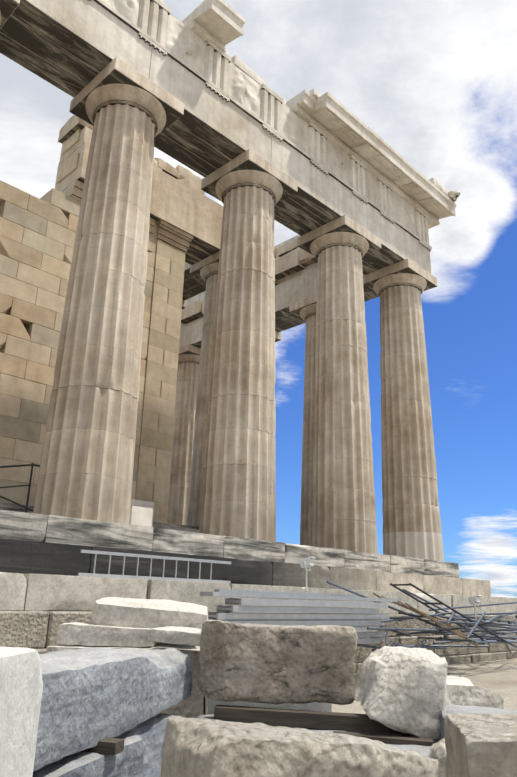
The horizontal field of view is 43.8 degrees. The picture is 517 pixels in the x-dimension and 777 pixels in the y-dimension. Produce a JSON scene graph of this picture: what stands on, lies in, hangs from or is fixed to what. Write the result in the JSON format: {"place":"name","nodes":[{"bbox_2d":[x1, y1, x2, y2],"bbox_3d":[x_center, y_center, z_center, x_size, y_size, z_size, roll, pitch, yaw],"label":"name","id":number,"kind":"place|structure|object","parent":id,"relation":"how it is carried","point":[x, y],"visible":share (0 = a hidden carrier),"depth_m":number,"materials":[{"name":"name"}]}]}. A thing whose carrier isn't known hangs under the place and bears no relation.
{"place":"outdoors","nodes":[
{"label":"outdoors","id":0,"kind":"place"},
{"bbox_2d":[0,129,156,505],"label":"cella wall","id":1,"kind":"structure","parent":0,"point":[37,238],"depth_m":16.99,"materials":[{"name":"beige stone"}]},
{"bbox_2d":[67,179,154,233],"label":"crown moulding wall","id":2,"kind":"structure","parent":1,"relation":"attached to","point":[75,187],"depth_m":18.81,"materials":[{"name":"stone"}]},
{"bbox_2d":[0,0,516,597],"label":"sky","id":3,"kind":"structure","parent":0,"point":[436,80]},
{"bbox_2d":[299,556,315,606],"bbox_3d":[0.964,3.879,12.678,0.264,1.077,0.400,-4,-19,16],"label":"floodlight","id":4,"kind":"object","parent":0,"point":[305,563],"visible":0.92,"depth_m":12.67,"materials":[{"name":"white metal"}]},
{"bbox_2d":[332,658,516,713],"bbox_3d":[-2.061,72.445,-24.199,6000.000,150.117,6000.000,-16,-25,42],"label":"ground","id":5,"kind":"structure","parent":0,"point":[499,677],"depth_m":13.68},
{"bbox_2d":[0,647,42,776],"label":"tall block","id":6,"kind":"object","parent":5,"relation":"on","point":[21,685],"depth_m":2.69,"materials":[{"name":"grey stone"}]},
{"bbox_2d":[32,713,173,776],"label":"blue block","id":7,"kind":"object","parent":5,"relation":"on","point":[140,755],"depth_m":3.95,"materials":[{"name":"grey stone"}]},
{"bbox_2d":[80,738,123,754],"bbox_3d":[-0.958,2.088,3.768,0.321,0.068,0.122,-3,-19,14],"label":"timber spacer","id":8,"kind":"object","parent":7,"relation":"on","point":[110,746],"visible":0.46,"depth_m":3.70,"materials":[{"name":"brown wood"}]},
{"bbox_2d":[33,647,191,770],"bbox_3d":[-1.173,2.011,4.287,0.774,0.497,2.833,-3,-19,13],"label":"blue block","id":9,"kind":"object","parent":7,"relation":"on","point":[92,697],"depth_m":3.85,"materials":[{"name":"grey stone"}]},
{"bbox_2d":[46,642,204,717],"bbox_3d":[-1.348,3.230,6.820,1.631,1.006,1.261,2,-18,-2],"label":"support block","id":10,"kind":"object","parent":5,"relation":"on","point":[191,706],"depth_m":6.36,"materials":[{"name":"stone"}]},
{"bbox_2d":[56,622,158,646],"bbox_3d":[-1.561,2.608,6.806,0.985,0.224,0.707,3,-18,-1],"label":"light slab","id":11,"kind":"object","parent":10,"relation":"on","point":[83,634],"depth_m":6.49,"materials":[{"name":"stone"}]},
{"bbox_2d":[92,597,207,628],"bbox_3d":[-1.168,2.515,7.048,1.233,0.351,0.827,7,-13,-4],"label":"light slab","id":12,"kind":"object","parent":11,"relation":"on","point":[132,612],"depth_m":6.69,"materials":[{"name":"stone"}]},
{"bbox_2d":[148,626,200,645],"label":"slab on stack","id":13,"kind":"structure","parent":10,"relation":"on","point":[179,635],"depth_m":6.14,"materials":[{"name":"stone"}]},
{"bbox_2d":[0,610,516,673],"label":"foundation courses","id":14,"kind":"object","parent":5,"relation":"on","point":[37,630],"visible":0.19,"depth_m":14.12,"materials":[{"name":"stone"}]},
{"bbox_2d":[0,572,26,610],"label":"step block","id":15,"kind":"structure","parent":14,"relation":"on","point":[13,586],"depth_m":9.16,"materials":[{"name":"grey stone"}]},
{"bbox_2d":[22,574,147,611],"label":"step block","id":16,"kind":"structure","parent":14,"relation":"on","point":[46,592],"depth_m":9.82,"materials":[{"name":"grey stone"}]},
{"bbox_2d":[146,579,230,611],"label":"step block","id":17,"kind":"structure","parent":14,"relation":"on","point":[185,591],"depth_m":11.33,"materials":[{"name":"grey stone"}]},
{"bbox_2d":[78,549,230,583],"bbox_3d":[-1.702,3.180,11.380,0.026,0.410,3.300,-16,-25,42],"label":"aluminium ladder","id":18,"kind":"object","parent":17,"relation":"on","point":[93,574],"visible":0.98,"depth_m":11.20,"materials":[{"name":"silver metal"}]},
{"bbox_2d":[229,584,303,612],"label":"step block","id":19,"kind":"structure","parent":14,"relation":"on","point":[265,588],"depth_m":12.64,"materials":[{"name":"grey stone"}]},
{"bbox_2d":[301,587,368,613],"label":"step block","id":20,"kind":"structure","parent":14,"relation":"on","point":[332,591],"depth_m":14.18,"materials":[{"name":"grey stone"}]},
{"bbox_2d":[270,562,329,588],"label":"step block","id":21,"kind":"structure","parent":20,"relation":"on","point":[289,574],"depth_m":14.46,"materials":[{"name":"stone"}]},
{"bbox_2d":[368,590,416,613],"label":"step block","id":22,"kind":"structure","parent":14,"relation":"on","point":[402,597],"depth_m":15.72,"materials":[{"name":"grey stone"}]},
{"bbox_2d":[328,567,375,590],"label":"step block","id":23,"kind":"structure","parent":22,"relation":"on","point":[353,579],"depth_m":15.85,"materials":[{"name":"stone"}]},
{"bbox_2d":[415,593,451,614],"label":"step block","id":24,"kind":"structure","parent":14,"relation":"on","point":[445,599],"depth_m":16.96,"materials":[{"name":"grey stone"}]},
{"bbox_2d":[376,571,422,592],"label":"step block","id":25,"kind":"structure","parent":24,"relation":"on","point":[384,580],"depth_m":17.18,"materials":[{"name":"stone"}]},
{"bbox_2d":[344,550,389,571],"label":"stone block","id":26,"kind":"structure","parent":25,"relation":"on","point":[365,561],"depth_m":17.55,"materials":[{"name":"stone"}]},
{"bbox_2d":[297,215,380,553],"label":"column","id":27,"kind":"structure","parent":26,"relation":"on","point":[343,499],"depth_m":19.42,"materials":[{"name":"stone"}]},
{"bbox_2d":[0,0,430,347],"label":"architrave","id":28,"kind":"object","parent":27,"relation":"on","point":[73,48],"visible":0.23,"depth_m":17.27,"materials":[{"name":"stone"}]},
{"bbox_2d":[88,0,430,250],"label":"triglyphs","id":29,"kind":"object","parent":28,"relation":"on","point":[153,18],"visible":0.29,"depth_m":18.93,"materials":[{"name":"stone"}]},
{"bbox_2d":[93,0,431,325],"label":"molding","id":30,"kind":"structure","parent":28,"relation":"on","point":[135,28],"depth_m":19.13,"materials":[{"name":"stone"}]},
{"bbox_2d":[181,301,202,323],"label":"beam","id":31,"kind":"structure","parent":30,"relation":"attached to","point":[191,312],"depth_m":31.37,"materials":[{"name":"stone"}]},
{"bbox_2d":[202,300,204,314],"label":"beam","id":32,"kind":"structure","parent":30,"relation":"attached to","point":[203,302],"depth_m":30.77,"materials":[{"name":"stone"}]},
{"bbox_2d":[231,55,264,84],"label":"frieze block","id":33,"kind":"structure","parent":30,"relation":"on","point":[237,61],"depth_m":18.63,"materials":[{"name":"stone"}]},
{"bbox_2d":[102,0,415,233],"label":"metope reliefs","id":34,"kind":"object","parent":30,"relation":"attached to","point":[185,45],"visible":0.85,"depth_m":18.55,"materials":[{"name":"stone"}]},
{"bbox_2d":[275,251,304,279],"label":"beam","id":35,"kind":"structure","parent":30,"relation":"attached to","point":[289,264],"depth_m":27.26,"materials":[{"name":"stone"}]},
{"bbox_2d":[299,249,317,266],"bbox_3d":[2.483,-5.588,26.339,1.788,0.726,0.550,-16,-25,42],"label":"backer","id":36,"kind":"object","parent":30,"relation":"attached to","point":[306,259],"visible":0.31,"depth_m":26.57,"materials":[{"name":"stone"}]},
{"bbox_2d":[182,0,455,256],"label":"cornice","id":37,"kind":"structure","parent":30,"relation":"on","point":[219,23],"depth_m":20.66,"materials":[{"name":"stone"}]},
{"bbox_2d":[277,239,297,256],"bbox_3d":[1.578,-6.078,28.105,1.451,0.523,0.781,-16,-25,42],"label":"backer top","id":38,"kind":"object","parent":37,"relation":"attached to","point":[286,248],"visible":0.31,"depth_m":27.94,"materials":[{"name":"stone"}]},
{"bbox_2d":[309,88,366,125],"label":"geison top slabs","id":39,"kind":"structure","parent":37,"relation":"on","point":[315,93],"depth_m":20.17,"materials":[{"name":"white stone"}]},
{"bbox_2d":[311,108,442,210],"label":"mutules","id":40,"kind":"object","parent":37,"relation":"attached to","point":[347,135],"visible":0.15,"depth_m":22.13,"materials":[{"name":"stone"}]},
{"bbox_2d":[429,178,448,195],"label":"cornice block","id":41,"kind":"structure","parent":37,"relation":"on","point":[437,184],"depth_m":24.73,"materials":[{"name":"stone"}]},
{"bbox_2d":[448,190,459,201],"bbox_3d":[7.625,-7.542,25.275,0.661,0.456,0.455,-16,-25,42],"label":"lion head sculpture","id":42,"kind":"object","parent":37,"relation":"on","point":[453,195],"visible":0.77,"depth_m":25.10,"materials":[{"name":"stone"}]},
{"bbox_2d":[445,594,489,613],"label":"step block","id":43,"kind":"structure","parent":14,"relation":"on","point":[459,600],"depth_m":18.16,"materials":[{"name":"grey stone"}]},
{"bbox_2d":[489,597,516,614],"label":"step block","id":44,"kind":"structure","parent":14,"relation":"on","point":[502,608],"depth_m":19.68,"materials":[{"name":"grey stone"}]},
{"bbox_3d":[-27.148,2.778,10.691,35.722,0.524,65.406,-16,-25,42],"label":"third step","id":45,"kind":"object","parent":14,"relation":"on","visible":0},
{"bbox_2d":[0,539,91,575],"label":"step block","id":46,"kind":"structure","parent":45,"relation":"on","point":[25,557],"depth_m":10.30,"materials":[{"name":"stone"}]},
{"bbox_2d":[88,546,189,577],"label":"step block","id":47,"kind":"structure","parent":45,"relation":"on","point":[116,565],"depth_m":11.54,"materials":[{"name":"stone"}]},
{"bbox_2d":[42,515,152,550],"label":"stone step block","id":48,"kind":"structure","parent":47,"relation":"on","point":[70,530],"depth_m":11.86,"materials":[{"name":"stone"}]},
{"bbox_2d":[33,57,183,523],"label":"column","id":49,"kind":"structure","parent":48,"relation":"on","point":[127,112],"depth_m":13.59,"materials":[{"name":"stone"}]},
{"bbox_2d":[129,499,154,526],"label":"new marble blocks on stylobate","id":50,"kind":"structure","parent":48,"relation":"on","point":[141,512],"depth_m":14.62,"materials":[{"name":"white stone"}]},
{"bbox_2d":[188,555,272,584],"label":"step block","id":51,"kind":"structure","parent":45,"relation":"on","point":[241,571],"depth_m":13.15,"materials":[{"name":"stone"}]},
{"bbox_2d":[422,575,461,594],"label":"step block","id":52,"kind":"structure","parent":45,"relation":"on","point":[440,585],"depth_m":18.74,"materials":[{"name":"stone"}]},
{"bbox_2d":[390,555,424,574],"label":"stone step block","id":53,"kind":"structure","parent":52,"relation":"on","point":[404,565],"depth_m":18.89,"materials":[{"name":"stone"}]},
{"bbox_2d":[424,559,458,577],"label":"stone step block","id":54,"kind":"structure","parent":52,"relation":"on","point":[439,568],"depth_m":20.23,"materials":[{"name":"stone"}]},
{"bbox_2d":[363,258,443,561],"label":"column","id":55,"kind":"structure","parent":54,"relation":"on","point":[411,518],"depth_m":21.91,"materials":[{"name":"stone"}]},
{"bbox_2d":[460,578,490,596],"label":"step block","id":56,"kind":"structure","parent":45,"relation":"on","point":[473,587],"depth_m":20.14,"materials":[{"name":"stone"}]},
{"bbox_2d":[204,698,331,714],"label":"stone slab","id":57,"kind":"structure","parent":5,"relation":"on","point":[209,705],"depth_m":6.11,"materials":[{"name":"grey stone"}]},
{"bbox_2d":[200,589,397,643],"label":"stacked metal beams","id":58,"kind":"structure","parent":5,"relation":"on","point":[276,612],"depth_m":11.63,"materials":[{"name":"grey metal"}]},
{"bbox_2d":[160,716,437,776],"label":"beige block","id":59,"kind":"object","parent":5,"relation":"on","point":[198,747],"depth_m":2.71,"materials":[{"name":"stone"}]},
{"bbox_2d":[196,714,415,737],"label":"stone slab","id":60,"kind":"structure","parent":5,"relation":"on","point":[209,716],"depth_m":5.14,"materials":[{"name":"stone"}]},
{"bbox_2d":[269,725,351,732],"bbox_3d":[0.287,2.739,4.860,0.926,0.272,0.729,3,-18,-4],"label":"grey slab","id":61,"kind":"object","parent":60,"relation":"on","point":[320,730],"depth_m":5.00,"materials":[{"name":"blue stone"}]},
{"bbox_2d":[214,705,409,734],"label":"timber beam","id":62,"kind":"structure","parent":60,"relation":"on","point":[313,719],"depth_m":5.02,"materials":[{"name":"brown wood"}]},
{"bbox_2d":[198,620,357,704],"bbox_3d":[0.141,2.359,5.579,1.317,0.641,0.739,4,-18,-3],"label":"lichen block","id":63,"kind":"object","parent":62,"relation":"on","point":[271,664],"depth_m":5.26,"materials":[{"name":"beige stone"}]},
{"bbox_2d":[354,646,450,739],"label":"stone block","id":64,"kind":"structure","parent":62,"relation":"on","point":[401,689],"depth_m":4.92,"materials":[{"name":"stone"}]},
{"bbox_2d":[386,744,430,757],"bbox_3d":[0.983,2.668,4.621,0.788,0.194,0.680,0,-18,5],"label":"grey slab","id":65,"kind":"object","parent":60,"relation":"on","point":[424,751],"depth_m":4.56,"materials":[{"name":"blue stone"}]},
{"bbox_2d":[333,731,439,745],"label":"timber beam","id":66,"kind":"structure","parent":65,"relation":"on","point":[394,740],"depth_m":4.71,"materials":[{"name":"wood"}]},
{"bbox_2d":[327,581,516,653],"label":"scaffold tube heap","id":67,"kind":"object","parent":5,"relation":"on","point":[447,632],"visible":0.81,"depth_m":14.97,"materials":[{"name":"grey metal"}]},
{"bbox_2d":[373,592,479,647],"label":"scaffold planks","id":68,"kind":"object","parent":67,"relation":"on","point":[432,618],"visible":0.73,"depth_m":14.12,"materials":[{"name":"brown wood"}]},
{"bbox_2d":[390,583,506,642],"bbox_3d":[4.448,5.248,15.015,1.640,1.262,2.839,-16,-25,42],"label":"scaffold frame","id":69,"kind":"object","parent":67,"relation":"on","point":[444,604],"visible":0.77,"depth_m":14.93,"materials":[{"name":"black metal"}]},
{"bbox_2d":[446,676,503,708],"bbox_3d":[1.603,3.007,5.732,0.912,0.806,0.911,8,-19,-18],"label":"support block","id":70,"kind":"object","parent":5,"relation":"on","point":[463,691],"depth_m":5.48,"materials":[{"name":"stone"}]},
{"bbox_2d":[440,705,516,738],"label":"support block","id":71,"kind":"object","parent":5,"relation":"on","point":[450,709],"depth_m":4.81,"materials":[{"name":"stone"}]},
{"bbox_2d":[444,713,516,776],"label":"tall block","id":72,"kind":"object","parent":5,"relation":"on","point":[480,745],"depth_m":2.23,"materials":[{"name":"beige stone"}]},
{"bbox_3d":[0.874,2.757,4.104,0.957,0.379,0.860,4,-19,-9],"label":"grey slab","id":73,"kind":"object","parent":5,"relation":"on","visible":0},
{"bbox_2d":[428,737,446,776],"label":"stone","id":74,"kind":"object","parent":73,"relation":"on","point":[438,750],"visible":0.27,"depth_m":4.13,"materials":[{"name":"beige stone"}]},
{"bbox_2d":[468,595,481,633],"bbox_3d":[5.443,5.656,16.070,0.264,0.937,0.400,-10,-22,32],"label":"floodlight","id":75,"kind":"object","parent":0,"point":[473,600],"visible":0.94,"depth_m":16.07,"materials":[{"name":"white metal"}]},
{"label":"pteron floor","id":76,"kind":"structure","parent":0,"visible":0},
{"bbox_2d":[0,502,198,532],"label":"cella platform steps","id":77,"kind":"structure","parent":76,"relation":"on","point":[18,508],"depth_m":18.03,"materials":[{"name":"grey stone"}]},
{"bbox_2d":[55,126,222,299],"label":"porch entablature","id":78,"kind":"structure","parent":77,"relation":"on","point":[195,214],"depth_m":21.63,"materials":[{"name":"stone"}]},
{"bbox_2d":[58,115,93,142],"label":"porch block","id":79,"kind":"structure","parent":78,"relation":"on","point":[72,125],"depth_m":19.64,"materials":[{"name":"stone"}]},
{"bbox_2d":[153,159,161,169],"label":"porch block","id":80,"kind":"structure","parent":78,"relation":"on","point":[155,164],"depth_m":21.25,"materials":[{"name":"stone"}]},
{"bbox_2d":[154,158,185,178],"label":"porch block","id":81,"kind":"structure","parent":78,"relation":"on","point":[169,169],"depth_m":21.63,"materials":[{"name":"stone"}]},
{"bbox_2d":[175,165,204,194],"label":"porch block","id":82,"kind":"structure","parent":78,"relation":"on","point":[191,180],"depth_m":22.24,"materials":[{"name":"stone"}]},
{"bbox_2d":[135,239,185,522],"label":"pillar","id":83,"kind":"structure","parent":77,"relation":"attached to","point":[155,451],"depth_m":19.54,"materials":[{"name":"stone"}]},
{"bbox_2d":[157,220,192,251],"bbox_3d":[-3.220,-4.841,21.590,1.540,0.600,1.358,-16,-25,42],"label":"pilaster capital","id":84,"kind":"object","parent":83,"relation":"on","point":[170,234],"visible":0.42,"depth_m":21.06,"materials":[{"name":"beige stone"}]},
{"bbox_2d":[182,300,185,308],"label":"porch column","id":85,"kind":"structure","parent":77,"relation":"on","point":[183,304],"depth_m":26.22,"materials":[{"name":"stone"}]},
{"bbox_2d":[187,251,219,526],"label":"porch column","id":86,"kind":"structure","parent":77,"relation":"on","point":[206,269],"depth_m":21.62,"materials":[{"name":"stone"}]},
{"bbox_3d":[-27.713,2.251,10.801,35.061,0.524,64.904,-16,-25,42],"label":"step","id":87,"kind":"object","parent":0,"visible":0},
{"bbox_2d":[0,510,47,541],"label":"stone step block","id":88,"kind":"structure","parent":87,"relation":"on","point":[15,525],"depth_m":10.89,"materials":[{"name":"stone"}]},
{"bbox_2d":[152,528,223,557],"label":"stone step block","id":89,"kind":"structure","parent":87,"relation":"on","point":[181,542],"depth_m":13.30,"materials":[{"name":"stone"}]},
{"bbox_2d":[223,536,284,562],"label":"stone step block","id":90,"kind":"structure","parent":87,"relation":"on","point":[250,549],"depth_m":14.59,"materials":[{"name":"stone"}]},
{"bbox_2d":[199,149,297,541],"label":"column","id":91,"kind":"structure","parent":90,"relation":"on","point":[249,189],"depth_m":16.50,"materials":[{"name":"stone"}]},
{"bbox_2d":[284,543,344,567],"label":"stone step block","id":92,"kind":"structure","parent":87,"relation":"on","point":[323,556],"depth_m":16.11,"materials":[{"name":"stone"}]},
{"bbox_3d":[-27.142,1.698,10.740,32.539,0.524,63.052,-16,-25,42],"label":"stylobate step","id":93,"kind":"object","parent":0,"visible":0},
{"bbox_2d":[0,463,39,512],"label":"hand railing","id":94,"kind":"object","parent":93,"relation":"on","point":[30,480],"visible":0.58,"depth_m":14.06,"materials":[{"name":"metal"}]},
{"bbox_2d":[167,344,200,524],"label":"column","id":95,"kind":"structure","parent":93,"relation":"on","point":[184,414],"depth_m":30.52,"materials":[{"name":"stone"}]},
{"bbox_2d":[275,331,281,341],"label":"stone block","id":96,"kind":"structure","parent":93,"relation":"on","point":[278,336],"depth_m":29.51,"materials":[{"name":"stone"}]},
{"bbox_2d":[289,294,316,545],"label":"column","id":97,"kind":"structure","parent":93,"relation":"on","point":[304,309],"depth_m":24.89,"materials":[{"name":"stone"}]},
{"bbox_3d":[-6.498,1.857,9.571,1.605,0.527,1.882,-16,-25,42],"label":"stylobate step block","id":98,"kind":"object","parent":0,"visible":0},
{"bbox_2d":[0,0,19,28],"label":"flank column","id":99,"kind":"structure","parent":98,"relation":"on","point":[8,8],"depth_m":13.20,"materials":[{"name":"stone"}]}
]}

